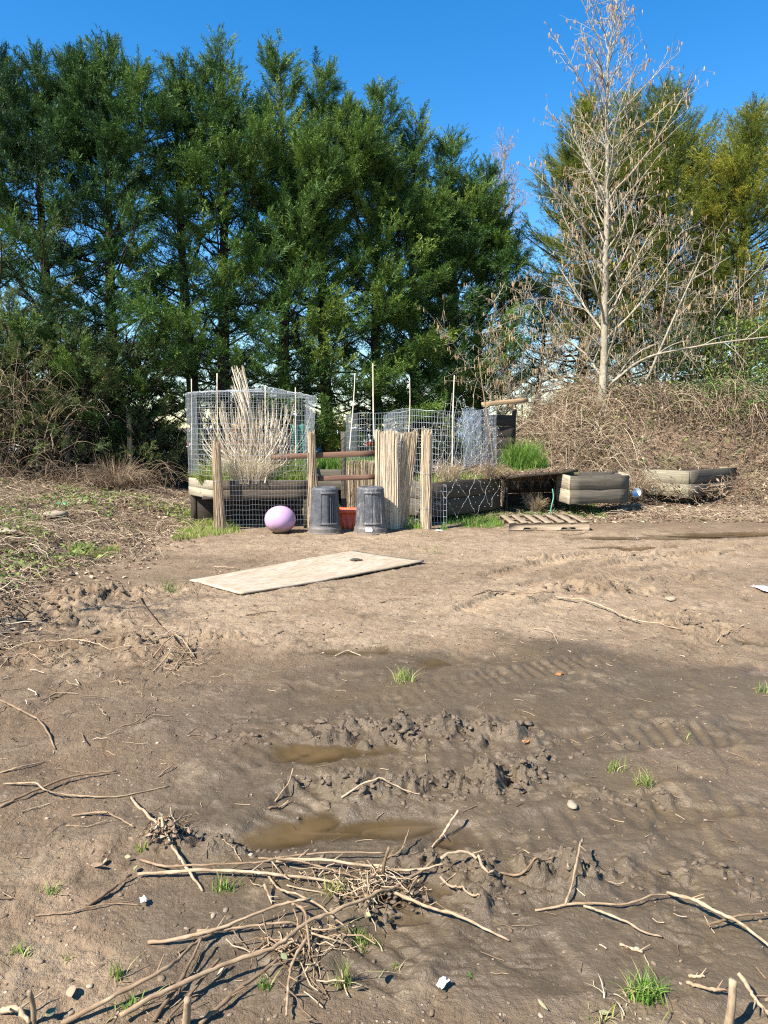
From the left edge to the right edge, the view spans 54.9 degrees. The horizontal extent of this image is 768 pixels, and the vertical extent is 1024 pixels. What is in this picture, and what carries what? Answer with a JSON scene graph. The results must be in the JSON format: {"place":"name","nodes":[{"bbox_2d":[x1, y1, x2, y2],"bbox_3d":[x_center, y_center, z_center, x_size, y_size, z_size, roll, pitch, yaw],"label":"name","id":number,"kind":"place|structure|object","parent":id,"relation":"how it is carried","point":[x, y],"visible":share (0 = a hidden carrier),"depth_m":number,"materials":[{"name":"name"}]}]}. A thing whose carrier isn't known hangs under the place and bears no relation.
{"place":"outdoors","nodes":[
{"label":"outdoors","id":0,"kind":"place"},
{"bbox_2d":[0,398,767,1023],"bbox_3d":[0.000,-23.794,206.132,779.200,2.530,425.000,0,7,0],"label":"ground","id":1,"kind":"structure","parent":0,"point":[228,778],"depth_m":3.54,"materials":[{"name":"soil"}]},
{"bbox_2d":[0,991,43,1023],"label":"stick","id":2,"kind":"object","parent":1,"relation":"on","point":[19,1010],"visible":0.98,"depth_m":2.00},
{"bbox_2d":[0,339,61,476],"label":"scrub bush","id":3,"kind":"object","parent":1,"relation":"on","point":[12,447],"visible":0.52,"depth_m":15.30,"materials":[{"name":"brown plant"}]},
{"bbox_2d":[0,102,86,470],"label":"cypress tree","id":4,"kind":"object","parent":1,"relation":"on","point":[21,222],"visible":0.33,"depth_m":15.84,"materials":[{"name":"green plant"}]},
{"bbox_2d":[0,280,110,475],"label":"bush","id":5,"kind":"object","parent":1,"relation":"on","point":[11,295],"visible":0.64,"depth_m":15.25,"materials":[{"name":"green plant"}]},
{"bbox_2d":[0,770,116,807],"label":"stick","id":6,"kind":"object","parent":1,"relation":"on","point":[31,791],"visible":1,"depth_m":3.28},
{"bbox_2d":[0,361,118,476],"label":"scrub bush","id":7,"kind":"object","parent":1,"relation":"on","point":[51,454],"visible":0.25,"depth_m":15.90,"materials":[{"name":"brown plant"}]},
{"bbox_2d":[0,507,120,557],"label":"ground grass","id":8,"kind":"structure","parent":1,"relation":"on","point":[70,548],"depth_m":9.26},
{"bbox_2d":[0,36,153,469],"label":"cypress tree","id":9,"kind":"object","parent":1,"relation":"on","point":[17,123],"visible":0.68,"depth_m":15.85,"materials":[{"name":"green plant"}]},
{"bbox_2d":[3,782,168,797],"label":"stick","id":10,"kind":"object","parent":1,"relation":"on","point":[47,790],"visible":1,"depth_m":3.21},
{"bbox_2d":[0,308,185,479],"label":"bush","id":11,"kind":"object","parent":1,"relation":"on","point":[105,362],"visible":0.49,"depth_m":15.65,"materials":[{"name":"green plant"}]},
{"bbox_2d":[0,478,190,587],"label":"weed cover","id":12,"kind":"object","parent":1,"relation":"on","point":[64,546],"visible":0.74,"depth_m":10.70,"materials":[{"name":"green plant"}]},
{"bbox_2d":[0,350,200,491],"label":"bramble thicket","id":13,"kind":"object","parent":1,"relation":"on","point":[145,480],"visible":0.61,"depth_m":15.09,"materials":[{"name":"plant"}]},
{"bbox_2d":[47,423,160,478],"bbox_3d":[-6.473,-1.382,16.997,2.772,1.597,2.007,0,7,0],"label":"scrub bush","id":14,"kind":"object","parent":1,"relation":"on","point":[114,448],"visible":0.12,"depth_m":16.66,"materials":[{"name":"brown plant"}]},
{"bbox_2d":[0,471,210,654],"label":"bramble litter","id":15,"kind":"object","parent":1,"relation":"on","point":[53,526],"visible":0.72,"depth_m":10.34,"materials":[{"name":"plant"}]},
{"bbox_2d":[0,23,213,470],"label":"cypress tree","id":16,"kind":"object","parent":1,"relation":"on","point":[126,197],"visible":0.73,"depth_m":15.92,"materials":[{"name":"green plant"}]},
{"bbox_2d":[0,549,216,742],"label":"twig litter","id":17,"kind":"object","parent":1,"relation":"on","point":[121,682],"visible":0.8,"depth_m":5.21,"materials":[{"name":"wood"}]},
{"bbox_2d":[67,450,157,486],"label":"straw clump","id":18,"kind":"object","parent":1,"relation":"on","point":[108,474],"visible":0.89,"depth_m":14.79,"materials":[{"name":"plant"}]},
{"bbox_2d":[59,321,212,480],"bbox_3d":[-5.608,-2.470,16.590,3.738,3.770,3.285,0,7,0],"label":"bush","id":19,"kind":"object","parent":1,"relation":"on","point":[144,366],"visible":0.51,"depth_m":16.33,"materials":[{"name":"green plant"}]},
{"bbox_2d":[61,933,213,1023],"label":"stick","id":20,"kind":"object","parent":1,"relation":"on","point":[81,1013],"visible":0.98,"depth_m":2.04,"materials":[{"name":"wood"}]},
{"bbox_2d":[107,415,201,487],"bbox_3d":[-5.459,-1.442,17.079,2.830,1.680,2.034,0,7,0],"label":"scrub bush","id":21,"kind":"object","parent":1,"relation":"on","point":[183,463],"visible":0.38,"depth_m":16.88,"materials":[{"name":"brown plant"}]},
{"bbox_2d":[130,796,203,891],"bbox_3d":[-0.867,1.225,2.856,0.036,0.109,0.810,-5,8,-35],"label":"stick","id":22,"kind":"object","parent":1,"relation":"on","point":[149,817],"visible":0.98,"depth_m":2.78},
{"bbox_2d":[128,811,189,844],"bbox_3d":[-0.863,1.202,2.820,0.241,0.068,0.171,0,7,0],"label":"leaf clod","id":23,"kind":"object","parent":22,"relation":"on","point":[157,830],"visible":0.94,"depth_m":2.81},
{"bbox_2d":[152,937,202,1021],"bbox_3d":[-0.585,1.330,2.114,0.034,0.042,0.288,2,7,15],"label":"stick","id":24,"kind":"object","parent":1,"relation":"on","point":[165,1002],"visible":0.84,"depth_m":2.06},
{"bbox_2d":[98,43,280,475],"bbox_3d":[-4.544,-5.572,17.017,4.364,10.076,4.623,0,7,0],"label":"cypress tree","id":25,"kind":"object","parent":1,"relation":"on","point":[180,254],"visible":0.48,"depth_m":16.60,"materials":[{"name":"green plant"}]},
{"bbox_2d":[172,508,241,540],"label":"ground grass","id":26,"kind":"structure","parent":1,"relation":"on","point":[229,522],"depth_m":11.17,"materials":[{"name":"plant"}]},
{"bbox_2d":[0,578,431,1020],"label":"twig litter","id":27,"kind":"object","parent":1,"relation":"on","point":[290,941],"visible":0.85,"depth_m":2.52,"materials":[{"name":"wood"}]},
{"bbox_2d":[328,860,430,930],"bbox_3d":[-0.021,1.262,2.509,0.329,0.138,0.296,-5,8,-37],"label":"twig heap","id":28,"kind":"object","parent":27,"relation":"on","point":[426,897],"visible":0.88,"depth_m":2.50,"materials":[{"name":"wood"}]},
{"bbox_2d":[212,438,225,530],"bbox_3d":[-2.505,-0.422,11.227,0.195,1.416,0.120,0,7,0],"label":"wooden post","id":29,"kind":"object","parent":1,"relation":"on","point":[219,509],"visible":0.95,"depth_m":11.20,"materials":[{"name":"grey wood"}]},
{"bbox_2d":[111,22,328,463],"bbox_3d":[-3.855,-5.791,17.307,5.215,10.734,5.312,0,7,0],"label":"cypress tree","id":30,"kind":"object","parent":1,"relation":"on","point":[234,128],"visible":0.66,"depth_m":16.61,"materials":[{"name":"green plant"}]},
{"bbox_2d":[147,897,308,944],"bbox_3d":[-0.485,1.304,2.340,0.506,0.061,0.053,-2,7,-17],"label":"stick","id":31,"kind":"object","parent":1,"relation":"on","point":[188,936],"visible":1,"depth_m":2.31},
{"bbox_2d":[189,477,307,527],"bbox_3d":[-2.193,-0.168,11.974,1.921,0.767,1.260,-1,7,-12],"label":"raised planter","id":32,"kind":"object","parent":1,"relation":"on","point":[201,501],"visible":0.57,"depth_m":11.99,"materials":[{"name":"brown wood"}]},
{"bbox_2d":[192,455,307,480],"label":"grass","id":33,"kind":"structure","parent":32,"relation":"in","point":[289,475],"depth_m":11.59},
{"bbox_2d":[186,365,316,482],"bbox_3d":[-2.087,-1.404,11.895,2.032,1.873,1.230,0,7,0],"label":"dead shrub","id":34,"kind":"object","parent":32,"relation":"in","point":[273,446],"visible":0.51,"depth_m":11.70,"materials":[{"name":"plant"}]},
{"bbox_2d":[221,449,283,483],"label":"straw clump","id":35,"kind":"object","parent":32,"relation":"on","point":[259,470],"visible":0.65,"depth_m":11.44,"materials":[{"name":"plant"}]},
{"bbox_2d":[186,373,315,529],"bbox_3d":[-2.145,-0.979,11.835,2.014,2.391,1.572,-2,7,-13],"label":"wire cage","id":36,"kind":"object","parent":1,"relation":"on","point":[194,393],"visible":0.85,"depth_m":11.49,"materials":[{"name":"grey"}]},
{"bbox_2d":[198,943,305,1023],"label":"stick","id":37,"kind":"object","parent":1,"relation":"on","point":[223,1002],"visible":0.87,"depth_m":2.07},
{"bbox_2d":[137,862,368,892],"bbox_3d":[-0.459,1.276,2.611,0.832,0.042,0.085,1,7,7],"label":"stick","id":38,"kind":"object","parent":1,"relation":"on","point":[169,872],"visible":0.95,"depth_m":2.62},
{"bbox_2d":[140,851,384,867],"bbox_3d":[-0.450,1.270,2.688,0.907,0.055,0.097,0,7,0],"label":"stick","id":39,"kind":"object","parent":1,"relation":"on","point":[209,864],"visible":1,"depth_m":2.67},
{"bbox_2d":[182,25,371,461],"bbox_3d":[-2.508,-5.846,17.868,4.564,10.814,5.057,0,7,0],"label":"cypress tree","id":40,"kind":"object","parent":1,"relation":"on","point":[302,144],"visible":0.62,"depth_m":17.00,"materials":[{"name":"green plant"}]},
{"bbox_2d":[119,860,436,1017],"bbox_3d":[-0.240,1.288,2.296,1.138,0.053,0.067,-5,8,-38],"label":"stick","id":41,"kind":"object","parent":1,"relation":"on","point":[175,986],"visible":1,"depth_m":2.16,"materials":[{"name":"wood"}]},
{"bbox_2d":[265,506,295,532],"bbox_3d":[-1.560,0.113,11.109,0.465,0.413,0.465,0,7,0],"label":"exercise ball","id":42,"kind":"object","parent":1,"relation":"on","point":[280,519],"visible":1,"depth_m":10.94,"materials":[{"name":"pink plastic"}]},
{"bbox_2d":[245,822,356,845],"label":"puddle","id":43,"kind":"object","parent":1,"relation":"on","point":[287,833],"visible":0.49,"depth_m":2.92,"materials":[{"name":"liquid"}]},
{"bbox_2d":[189,550,423,594],"bbox_3d":[-0.807,0.641,8.142,1.178,0.040,2.474,6,9,43],"label":"plywood sheet","id":44,"kind":"object","parent":1,"relation":"on","point":[303,571],"visible":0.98,"depth_m":8.00,"materials":[{"name":"wood"}]},
{"bbox_2d":[307,428,317,528],"bbox_3d":[-1.071,-0.511,11.435,0.263,1.561,0.158,0,7,0],"label":"wooden post","id":45,"kind":"object","parent":1,"relation":"on","point":[313,478],"visible":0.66,"depth_m":11.38,"materials":[{"name":"grey wood"}]},
{"bbox_2d":[272,432,374,524],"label":"rail gate","id":46,"kind":"structure","parent":1,"relation":"on","point":[343,454],"depth_m":11.48,"materials":[{"name":"brown wood"}]},
{"bbox_2d":[286,469,360,501],"bbox_3d":[-1.019,-0.512,14.841,1.972,0.770,1.253,0,7,0],"label":"raised planter","id":47,"kind":"object","parent":1,"relation":"on","point":[328,472],"visible":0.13,"depth_m":14.20,"materials":[{"name":"brown wood"}]},
{"bbox_2d":[287,456,374,468],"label":"grass","id":48,"kind":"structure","parent":47,"relation":"in","point":[328,463],"depth_m":14.44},
{"bbox_2d":[307,486,342,534],"bbox_3d":[-0.888,-0.030,11.052,0.538,0.693,0.538,0,7,0],"label":"trash bin","id":49,"kind":"object","parent":1,"relation":"on","point":[324,515],"visible":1,"depth_m":10.87,"materials":[{"name":"plastic"}]},
{"bbox_2d":[229,45,431,460],"bbox_3d":[-1.259,-5.739,18.138,4.367,10.554,5.078,5,8,36],"label":"cypress tree","id":50,"kind":"object","parent":1,"relation":"on","point":[335,114],"visible":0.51,"depth_m":17.51,"materials":[{"name":"green plant"}]},
{"bbox_2d":[281,745,379,761],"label":"puddle","id":51,"kind":"object","parent":1,"relation":"on","point":[313,753],"visible":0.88,"depth_m":3.67,"materials":[{"name":"liquid"}]},
{"bbox_2d":[339,508,355,528],"bbox_3d":[-0.524,0.104,11.470,0.416,0.315,0.316,0,7,0],"label":"plastic tub","id":52,"kind":"object","parent":1,"relation":"on","point":[347,518],"visible":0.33,"depth_m":11.34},
{"bbox_2d":[309,956,399,991],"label":"grass tuft","id":53,"kind":"object","parent":1,"relation":"on","point":[346,977],"visible":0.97,"depth_m":2.11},
{"bbox_2d":[276,849,443,871],"bbox_3d":[-0.089,1.258,2.664,0.608,0.041,0.055,1,7,9],"label":"stick","id":54,"kind":"object","parent":1,"relation":"on","point":[360,864],"visible":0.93,"depth_m":2.65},
{"bbox_2d":[346,459,374,507],"bbox_3d":[-0.356,-0.383,12.514,0.604,1.036,0.104,0,7,0],"label":"reed mat","id":55,"kind":"object","parent":1,"relation":"on","point":[367,467],"visible":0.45,"depth_m":12.48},
{"bbox_2d":[293,815,427,833],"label":"puddle","id":56,"kind":"object","parent":1,"relation":"on","point":[310,824],"visible":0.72,"depth_m":3.01,"materials":[{"name":"liquid"}]},
{"bbox_2d":[353,486,387,534],"bbox_3d":[-0.199,-0.033,11.072,0.538,0.698,0.538,0,7,0],"label":"trash bin","id":57,"kind":"object","parent":1,"relation":"on","point":[370,511],"visible":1,"depth_m":10.88,"materials":[{"name":"plastic"}]},
{"bbox_2d":[292,74,465,467],"bbox_3d":[-0.053,-5.602,18.762,4.636,10.121,4.628,-4,8,-29],"label":"cypress tree","id":58,"kind":"object","parent":1,"relation":"on","point":[381,190],"visible":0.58,"depth_m":17.95,"materials":[{"name":"green plant"}]},
{"bbox_2d":[0,522,767,1023],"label":"grit","id":59,"kind":"object","parent":1,"relation":"on","point":[162,978],"visible":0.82,"depth_m":2.68,"materials":[{"name":"stone"}]},
{"bbox_2d":[0,532,767,1023],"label":"twig litter","id":60,"kind":"object","parent":1,"relation":"on","point":[382,768],"visible":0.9,"depth_m":3.21,"materials":[{"name":"wood"}]},
{"bbox_2d":[7,552,767,916],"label":"mud clods","id":61,"kind":"object","parent":1,"relation":"on","point":[443,784],"visible":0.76,"depth_m":3.35,"materials":[{"name":"soil"}]},
{"bbox_2d":[12,512,765,656],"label":"bark chips","id":62,"kind":"object","parent":1,"relation":"on","point":[408,650],"visible":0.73,"depth_m":6.60,"materials":[{"name":"brown plant"}]},
{"bbox_2d":[375,428,417,529],"bbox_3d":[0.201,-0.516,11.363,0.681,1.564,0.164,-2,7,-18],"label":"reed screen","id":63,"kind":"object","parent":1,"relation":"on","point":[390,477],"visible":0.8,"depth_m":11.32,"materials":[{"name":"beige wood"}]},
{"bbox_2d":[382,883,449,924],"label":"puddle","id":64,"kind":"object","parent":1,"relation":"on","point":[400,921],"visible":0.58,"depth_m":2.52,"materials":[{"name":"liquid"}]},
{"bbox_2d":[361,826,474,848],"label":"puddle","id":65,"kind":"object","parent":1,"relation":"on","point":[449,840],"visible":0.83,"depth_m":2.94,"materials":[{"name":"liquid"}]},
{"bbox_2d":[345,407,496,472],"bbox_3d":[0.547,-1.407,14.076,3.148,1.203,1.921,1,7,12],"label":"wire fence","id":66,"kind":"object","parent":1,"relation":"on","point":[475,450],"visible":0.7,"depth_m":13.73,"materials":[{"name":"grey"}]},
{"bbox_2d":[344,99,507,476],"bbox_3d":[1.022,-5.561,19.271,4.277,9.948,4.377,0,7,0],"label":"cypress tree","id":67,"kind":"object","parent":1,"relation":"on","point":[440,199],"visible":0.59,"depth_m":18.55,"materials":[{"name":"green plant"}]},
{"bbox_2d":[420,426,431,528],"bbox_3d":[0.646,-0.521,11.296,0.182,1.568,0.131,0,7,0],"label":"wooden post","id":68,"kind":"object","parent":1,"relation":"on","point":[426,482],"visible":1,"depth_m":11.26,"materials":[{"name":"grey wood"}]},
{"bbox_2d":[399,429,496,476],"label":"scrub bush","id":69,"kind":"object","parent":1,"relation":"on","point":[419,462],"visible":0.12,"depth_m":19.58,"materials":[{"name":"brown plant"}]},
{"bbox_2d":[398,473,500,517],"bbox_3d":[1.135,-0.323,13.078,1.116,0.574,2.269,6,9,43],"label":"raised planter","id":70,"kind":"object","parent":1,"relation":"on","point":[460,489],"visible":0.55,"depth_m":12.50,"materials":[{"name":"brown wood"}]},
{"bbox_2d":[432,454,468,481],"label":"straw clump","id":71,"kind":"object","parent":70,"relation":"on","point":[456,470],"visible":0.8,"depth_m":12.53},
{"bbox_2d":[465,457,524,478],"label":"straw clump","id":72,"kind":"object","parent":70,"relation":"on","point":[495,473],"visible":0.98,"depth_m":12.93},
{"bbox_2d":[394,891,509,941],"bbox_3d":[0.211,1.308,2.394,0.404,0.045,0.043,3,7,26],"label":"stick","id":73,"kind":"object","parent":1,"relation":"on","point":[417,902],"visible":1,"depth_m":2.39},
{"bbox_2d":[381,123,530,468],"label":"cypress tree","id":74,"kind":"object","parent":1,"relation":"on","point":[466,189],"visible":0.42,"depth_m":18.96,"materials":[{"name":"green plant"}]},
{"bbox_2d":[440,508,508,529],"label":"ground grass","id":75,"kind":"structure","parent":1,"relation":"on","point":[488,523],"depth_m":12.11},
{"bbox_2d":[403,152,548,467],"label":"cypress tree","id":76,"kind":"object","parent":1,"relation":"on","point":[501,238],"visible":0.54,"depth_m":19.36,"materials":[{"name":"green plant"}]},
{"bbox_2d":[481,398,528,479],"bbox_3d":[2.561,-1.406,16.088,1.026,2.138,0.437,-1,7,-12],"label":"plank bin","id":77,"kind":"object","parent":1,"relation":"on","point":[507,422],"visible":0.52,"depth_m":16.04,"materials":[{"name":"beige wood"}]},
{"bbox_2d":[475,126,556,364],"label":"bare tree","id":78,"kind":"object","parent":1,"relation":"on","point":[504,175],"visible":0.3,"depth_m":21.44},
{"bbox_2d":[500,466,577,511],"bbox_3d":[2.760,-0.477,13.785,1.726,0.877,1.450,-2,7,-15],"label":"broken bed","id":79,"kind":"object","parent":1,"relation":"on","point":[533,481],"visible":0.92,"depth_m":14.36,"materials":[{"name":"brown wood"}]},
{"bbox_2d":[491,432,554,470],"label":"grass clump","id":80,"kind":"object","parent":79,"relation":"on","point":[520,458],"visible":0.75,"depth_m":14.31,"materials":[{"name":"plant"}]},
{"bbox_2d":[419,274,663,440],"bbox_3d":[3.718,-3.479,18.356,5.866,4.008,4.252,0,7,0],"label":"hazel shrub","id":81,"kind":"object","parent":1,"relation":"on","point":[540,377],"visible":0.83,"depth_m":17.64,"materials":[{"name":"plant"}]},
{"bbox_2d":[484,276,598,405],"bbox_3d":[4.679,-5.036,22.296,3.735,4.067,3.622,0,7,0],"label":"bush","id":82,"kind":"object","parent":1,"relation":"on","point":[542,342],"visible":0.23,"depth_m":21.86,"materials":[{"name":"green plant"}]},
{"bbox_2d":[499,514,589,530],"bbox_3d":[2.517,0.161,11.741,1.231,0.144,0.963,0,7,0],"label":"wooden pallet","id":83,"kind":"object","parent":1,"relation":"on","point":[516,522],"visible":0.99,"depth_m":11.33,"materials":[{"name":"brown wood"}]},
{"bbox_2d":[504,502,605,518],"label":"ground grass","id":84,"kind":"structure","parent":1,"relation":"on","point":[574,509],"depth_m":13.56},
{"bbox_2d":[470,247,686,399],"bbox_3d":[4.703,-4.476,18.309,4.893,3.540,3.856,0,7,0],"label":"hazel shrub","id":85,"kind":"object","parent":1,"relation":"on","point":[584,356],"visible":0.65,"depth_m":17.96,"materials":[{"name":"plant"}]},
{"bbox_2d":[493,82,667,384],"bbox_3d":[5.380,-7.231,20.271,4.808,8.422,4.890,0,7,0],"label":"golden conifer","id":86,"kind":"object","parent":1,"relation":"on","point":[567,157],"visible":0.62,"depth_m":19.77,"materials":[{"name":"green plant"}]},
{"bbox_2d":[554,471,628,503],"bbox_3d":[3.900,-0.462,13.635,1.618,0.504,1.057,-2,7,-15],"label":"raised planter","id":87,"kind":"object","parent":1,"relation":"on","point":[596,487],"visible":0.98,"depth_m":13.11,"materials":[{"name":"grey wood"}]},
{"bbox_2d":[535,894,671,911],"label":"stick","id":88,"kind":"object","parent":1,"relation":"on","point":[588,903],"visible":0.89,"depth_m":2.45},
{"bbox_2d":[442,438,767,523],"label":"bramble litter","id":89,"kind":"object","parent":1,"relation":"on","point":[736,513],"visible":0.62,"depth_m":13.24,"materials":[{"name":"plant"}]},
{"bbox_2d":[457,366,767,507],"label":"bramble thicket","id":90,"kind":"object","parent":1,"relation":"on","point":[631,394],"visible":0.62,"depth_m":16.42,"materials":[{"name":"plant"}]},
{"bbox_2d":[611,321,767,383],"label":"fallen bough","id":91,"kind":"object","parent":90,"relation":"on","point":[639,361],"visible":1,"depth_m":16.03,"materials":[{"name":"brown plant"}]},
{"bbox_2d":[518,0,714,408],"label":"alder tree","id":92,"kind":"object","parent":1,"relation":"on","point":[604,279],"visible":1,"depth_m":16.27,"materials":[{"name":"beige plant"}]},
{"bbox_2d":[544,80,718,381],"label":"golden conifer","id":93,"kind":"object","parent":1,"relation":"on","point":[634,114],"visible":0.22,"depth_m":20.06,"materials":[{"name":"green plant"}]},
{"bbox_2d":[610,957,675,1023],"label":"grass tuft","id":94,"kind":"object","parent":1,"relation":"on","point":[649,991],"visible":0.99,"depth_m":2.06,"materials":[{"name":"plant"}]},
{"bbox_2d":[615,463,673,493],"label":"straw clump","id":95,"kind":"object","parent":1,"relation":"on","point":[641,485],"visible":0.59,"depth_m":14.66,"materials":[{"name":"plant"}]},
{"bbox_2d":[530,188,767,405],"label":"hazel shrub","id":96,"kind":"object","parent":1,"relation":"on","point":[666,307],"visible":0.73,"depth_m":17.56,"materials":[{"name":"plant"}]},
{"bbox_2d":[574,535,759,539],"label":"puddle","id":97,"kind":"object","parent":1,"relation":"on","point":[656,538],"visible":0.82,"depth_m":10.62,"materials":[{"name":"liquid"}]},
{"bbox_2d":[573,68,764,382],"bbox_3d":[7.717,-7.551,20.586,5.257,8.881,5.147,0,7,0],"label":"golden conifer","id":98,"kind":"object","parent":1,"relation":"on","point":[682,141],"visible":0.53,"depth_m":19.85,"materials":[{"name":"green plant"}]},
{"bbox_2d":[633,256,728,381],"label":"leaning sapling","id":99,"kind":"object","parent":1,"relation":"on","point":[659,350],"visible":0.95,"depth_m":16.31,"materials":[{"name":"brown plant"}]},
{"bbox_2d":[643,467,736,496],"bbox_3d":[6.576,-0.679,15.769,2.181,0.533,1.196,-6,9,-44],"label":"raised planter","id":100,"kind":"object","parent":1,"relation":"on","point":[690,477],"visible":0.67,"depth_m":15.08,"materials":[{"name":"grey wood"}]},
{"bbox_2d":[632,310,753,405],"bbox_3d":[7.544,-3.784,18.252,2.802,2.370,2.304,4,8,32],"label":"evergreen bush","id":101,"kind":"object","parent":1,"relation":"on","point":[680,377],"visible":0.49,"depth_m":18.14,"materials":[{"name":"green plant"}]},
{"bbox_2d":[631,213,767,390],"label":"hazel shrub","id":102,"kind":"object","parent":1,"relation":"on","point":[741,305],"visible":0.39,"depth_m":18.06,"materials":[{"name":"plant"}]},
{"bbox_2d":[647,92,767,387],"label":"golden conifer","id":103,"kind":"object","parent":1,"relation":"on","point":[745,172],"visible":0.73,"depth_m":19.09,"materials":[{"name":"green plant"}]},
{"bbox_2d":[655,532,767,536],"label":"puddle","id":104,"kind":"object","parent":1,"relation":"on","point":[743,534],"visible":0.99,"depth_m":10.92,"materials":[{"name":"liquid"}]},
{"bbox_2d":[663,368,767,423],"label":"evergreen bush","id":105,"kind":"object","parent":1,"relation":"on","point":[734,397],"visible":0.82,"depth_m":16.54,"materials":[{"name":"green plant"}]},
{"bbox_2d":[666,891,767,945],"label":"stick","id":106,"kind":"object","parent":1,"relation":"on","point":[701,903],"visible":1,"depth_m":2.37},
{"bbox_2d":[679,307,767,403],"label":"evergreen bush","id":107,"kind":"object","parent":1,"relation":"on","point":[748,344],"visible":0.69,"depth_m":17.77,"materials":[{"name":"green plant"}]},
{"bbox_2d":[724,977,736,1023],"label":"stick","id":108,"kind":"object","parent":1,"relation":"on","point":[731,1005],"visible":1,"depth_m":1.95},
{"bbox_2d":[0,0,767,427],"label":"sky","id":109,"kind":"structure","parent":0,"point":[485,65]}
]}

